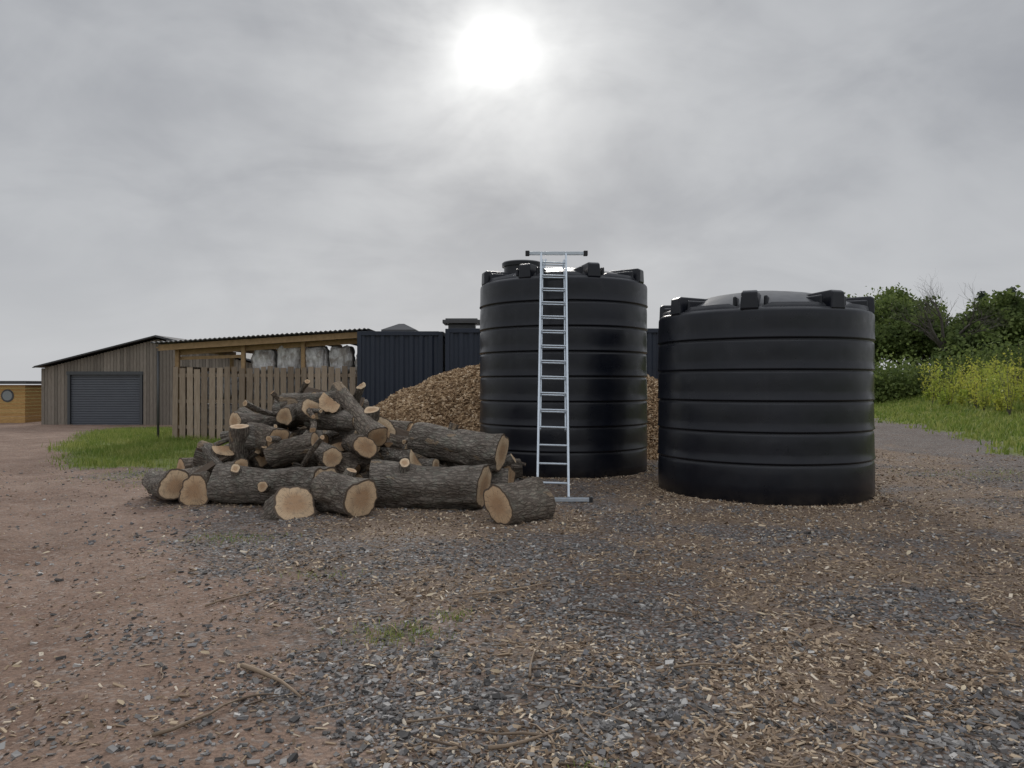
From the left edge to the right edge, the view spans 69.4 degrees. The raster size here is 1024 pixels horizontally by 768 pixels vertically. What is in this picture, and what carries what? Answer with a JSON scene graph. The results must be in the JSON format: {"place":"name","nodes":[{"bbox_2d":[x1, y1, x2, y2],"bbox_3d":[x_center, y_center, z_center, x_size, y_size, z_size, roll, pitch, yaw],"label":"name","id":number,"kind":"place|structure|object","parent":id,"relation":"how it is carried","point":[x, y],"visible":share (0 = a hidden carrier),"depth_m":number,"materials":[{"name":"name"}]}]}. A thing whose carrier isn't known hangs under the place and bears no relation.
{"place":"outdoors","nodes":[
{"label":"outdoors","id":0,"kind":"place"},
{"bbox_2d":[39,425,228,472],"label":"grass","id":1,"kind":"structure","parent":0,"point":[115,435],"depth_m":18.03,"materials":[{"name":"green plant"}]},
{"bbox_2d":[0,391,1023,767],"bbox_3d":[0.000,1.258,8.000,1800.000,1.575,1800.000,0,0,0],"label":"ground","id":2,"kind":"structure","parent":0,"point":[24,451],"depth_m":5.38,"materials":[{"name":"gravel"}]},
{"bbox_2d":[0,381,40,422],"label":"timber cabin","id":3,"kind":"object","parent":2,"relation":"on","point":[16,401],"visible":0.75,"depth_m":37.98,"materials":[{"name":"brown wood"}]},
{"bbox_2d":[2,391,11,400],"bbox_3d":[-25.900,0.600,37.957,0.500,0.500,0.025,0,0,0],"label":"round window pane","id":4,"kind":"structure","parent":3,"relation":"in","point":[7,395],"depth_m":37.95,"materials":[{"name":"grey glass"}]},
{"bbox_2d":[1,389,13,401],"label":"round window frame","id":5,"kind":"structure","parent":3,"relation":"in","point":[11,399],"depth_m":37.96,"materials":[{"name":"grey metal"}]},
{"bbox_2d":[32,335,252,424],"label":"timber garage","id":6,"kind":"structure","parent":2,"relation":"on","point":[114,385],"depth_m":35.99,"materials":[{"name":"grey"}]},
{"bbox_2d":[71,375,139,424],"bbox_3d":[-19.800,0.800,36.090,3.400,2.494,0.060,0,0,0],"label":"roller door","id":7,"kind":"structure","parent":6,"relation":"in","point":[78,418],"depth_m":36.07,"materials":[{"name":"metal"}]},
{"bbox_2d":[151,328,373,438],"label":"firewood shed","id":8,"kind":"structure","parent":2,"relation":"on","point":[206,400],"depth_m":21.49,"materials":[{"name":"brown wood"}]},
{"bbox_2d":[0,454,605,767],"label":"track pebbles","id":9,"kind":"object","parent":2,"relation":"on","point":[218,729],"visible":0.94,"depth_m":4.28,"materials":[{"name":"grey gravel"}]},
{"bbox_2d":[142,379,555,524],"bbox_3d":[-2.413,0.876,10.806,5.867,1.900,5.068,0,0,0],"label":"log pile","id":10,"kind":"object","parent":2,"relation":"on","point":[286,458],"visible":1,"depth_m":9.94,"materials":[{"name":"brown wood"}]},
{"bbox_2d":[357,324,444,406],"bbox_3d":[-3.180,-0.075,24.030,2.440,3.370,6.060,0,0,0],"label":"shipping container","id":11,"kind":"object","parent":2,"relation":"on","point":[393,359],"visible":0.41,"depth_m":21.04,"materials":[{"name":"metal"}]},
{"bbox_2d":[0,450,1023,767],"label":"wood chips","id":12,"kind":"object","parent":2,"relation":"on","point":[754,714],"visible":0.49,"depth_m":4.57,"materials":[{"name":"brown wood"}]},
{"bbox_2d":[0,488,1023,767],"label":"twigs","id":13,"kind":"object","parent":2,"relation":"on","point":[282,682],"visible":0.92,"depth_m":3.87,"materials":[{"name":"brown wood"}]},
{"bbox_2d":[372,364,658,459],"bbox_3d":[0.700,0.486,17.779,11.800,2.391,5.358,0,0,0],"label":"wood chip pile","id":14,"kind":"object","parent":2,"relation":"on","point":[445,399],"visible":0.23,"depth_m":16.79,"materials":[{"name":"brown wood"}]},
{"bbox_2d":[36,467,1023,767],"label":"weeds","id":15,"kind":"object","parent":2,"relation":"on","point":[408,633],"visible":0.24,"depth_m":5.02,"materials":[{"name":"green plant"}]},
{"bbox_2d":[442,318,659,378],"bbox_3d":[1.127,-0.117,21.820,6.145,3.455,2.440,0,0,0],"label":"shipping container","id":16,"kind":"object","parent":2,"relation":"on","point":[462,342],"visible":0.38,"depth_m":20.65,"materials":[{"name":"metal"}]},
{"bbox_2d":[525,251,592,502],"bbox_3d":[0.751,-0.342,11.409,1.099,3.894,2.868,0,0,0],"label":"ladder","id":17,"kind":"object","parent":2,"relation":"on","point":[563,264],"visible":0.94,"depth_m":11.38,"materials":[{"name":"metal"}]},
{"bbox_2d":[479,260,647,477],"bbox_3d":[0.969,-0.338,14.069,3.184,3.915,3.166,0,0,0],"label":"water tank","id":18,"kind":"object","parent":2,"relation":"on","point":[607,351],"visible":0.91,"depth_m":12.69,"materials":[{"name":"plastic"}]},
{"bbox_2d":[657,290,875,505],"bbox_3d":[3.799,0.113,11.262,3.120,3.015,3.128,0,0,0],"label":"water tank","id":19,"kind":"object","parent":2,"relation":"on","point":[766,397],"visible":1,"depth_m":9.89,"materials":[{"name":"plastic"}]},
{"bbox_2d":[875,317,884,364],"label":"tree","id":20,"kind":"object","parent":2,"relation":"on","point":[876,359],"depth_m":63.04,"materials":[{"name":"green plant"}]},
{"bbox_2d":[844,292,930,367],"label":"tree","id":21,"kind":"object","parent":2,"relation":"on","point":[881,323],"visible":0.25,"depth_m":63.96,"materials":[{"name":"green plant"}]},
{"bbox_2d":[864,282,960,373],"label":"tree","id":22,"kind":"object","parent":2,"relation":"on","point":[903,294],"visible":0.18,"depth_m":68.69,"materials":[{"name":"green plant"}]},
{"bbox_2d":[878,305,961,366],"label":"tree","id":23,"kind":"object","parent":2,"relation":"on","point":[908,334],"visible":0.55,"depth_m":61.16,"materials":[{"name":"green plant"}]},
{"bbox_2d":[873,324,1023,402],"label":"hedgerow","id":24,"kind":"object","parent":2,"relation":"on","point":[892,382],"visible":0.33,"depth_m":50.62,"materials":[{"name":"green plant"}]},
{"bbox_2d":[889,268,1016,364],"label":"bare tree","id":25,"kind":"object","parent":2,"relation":"on","point":[935,339],"visible":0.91,"depth_m":57.56,"materials":[{"name":"brown plant"}]},
{"bbox_2d":[916,342,1023,414],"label":"wildflowers","id":26,"kind":"object","parent":2,"relation":"on","point":[974,386],"visible":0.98,"depth_m":38.33,"materials":[{"name":"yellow plant"}]},
{"bbox_2d":[921,320,1019,367],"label":"tree","id":27,"kind":"object","parent":2,"relation":"on","point":[950,334],"visible":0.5,"depth_m":56.95,"materials":[{"name":"green plant"}]},
{"bbox_2d":[972,291,987,309],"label":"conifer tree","id":28,"kind":"object","parent":2,"relation":"on","point":[981,295],"visible":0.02,"depth_m":71.82,"materials":[{"name":"green plant"}]},
{"bbox_2d":[946,285,1023,354],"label":"tree","id":29,"kind":"object","parent":2,"relation":"on","point":[1004,301],"visible":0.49,"depth_m":58.54,"materials":[{"name":"green plant"}]},
{"bbox_2d":[1005,286,1016,292],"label":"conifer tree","id":30,"kind":"object","parent":2,"relation":"on","point":[1013,290],"visible":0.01,"depth_m":75.78,"materials":[{"name":"green plant"}]},
{"bbox_2d":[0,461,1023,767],"bbox_3d":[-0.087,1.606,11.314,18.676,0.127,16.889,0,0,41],"label":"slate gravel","id":31,"kind":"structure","parent":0,"point":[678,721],"depth_m":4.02,"materials":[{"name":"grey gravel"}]},
{"bbox_2d":[0,0,1023,384],"label":"sky","id":32,"kind":"structure","parent":0,"point":[183,169],"materials":[{"name":"grey"}]},
{"bbox_2d":[873,387,1023,455],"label":"grass","id":33,"kind":"structure","parent":0,"point":[901,410],"depth_m":30.33,"materials":[{"name":"green plant"}]}
]}

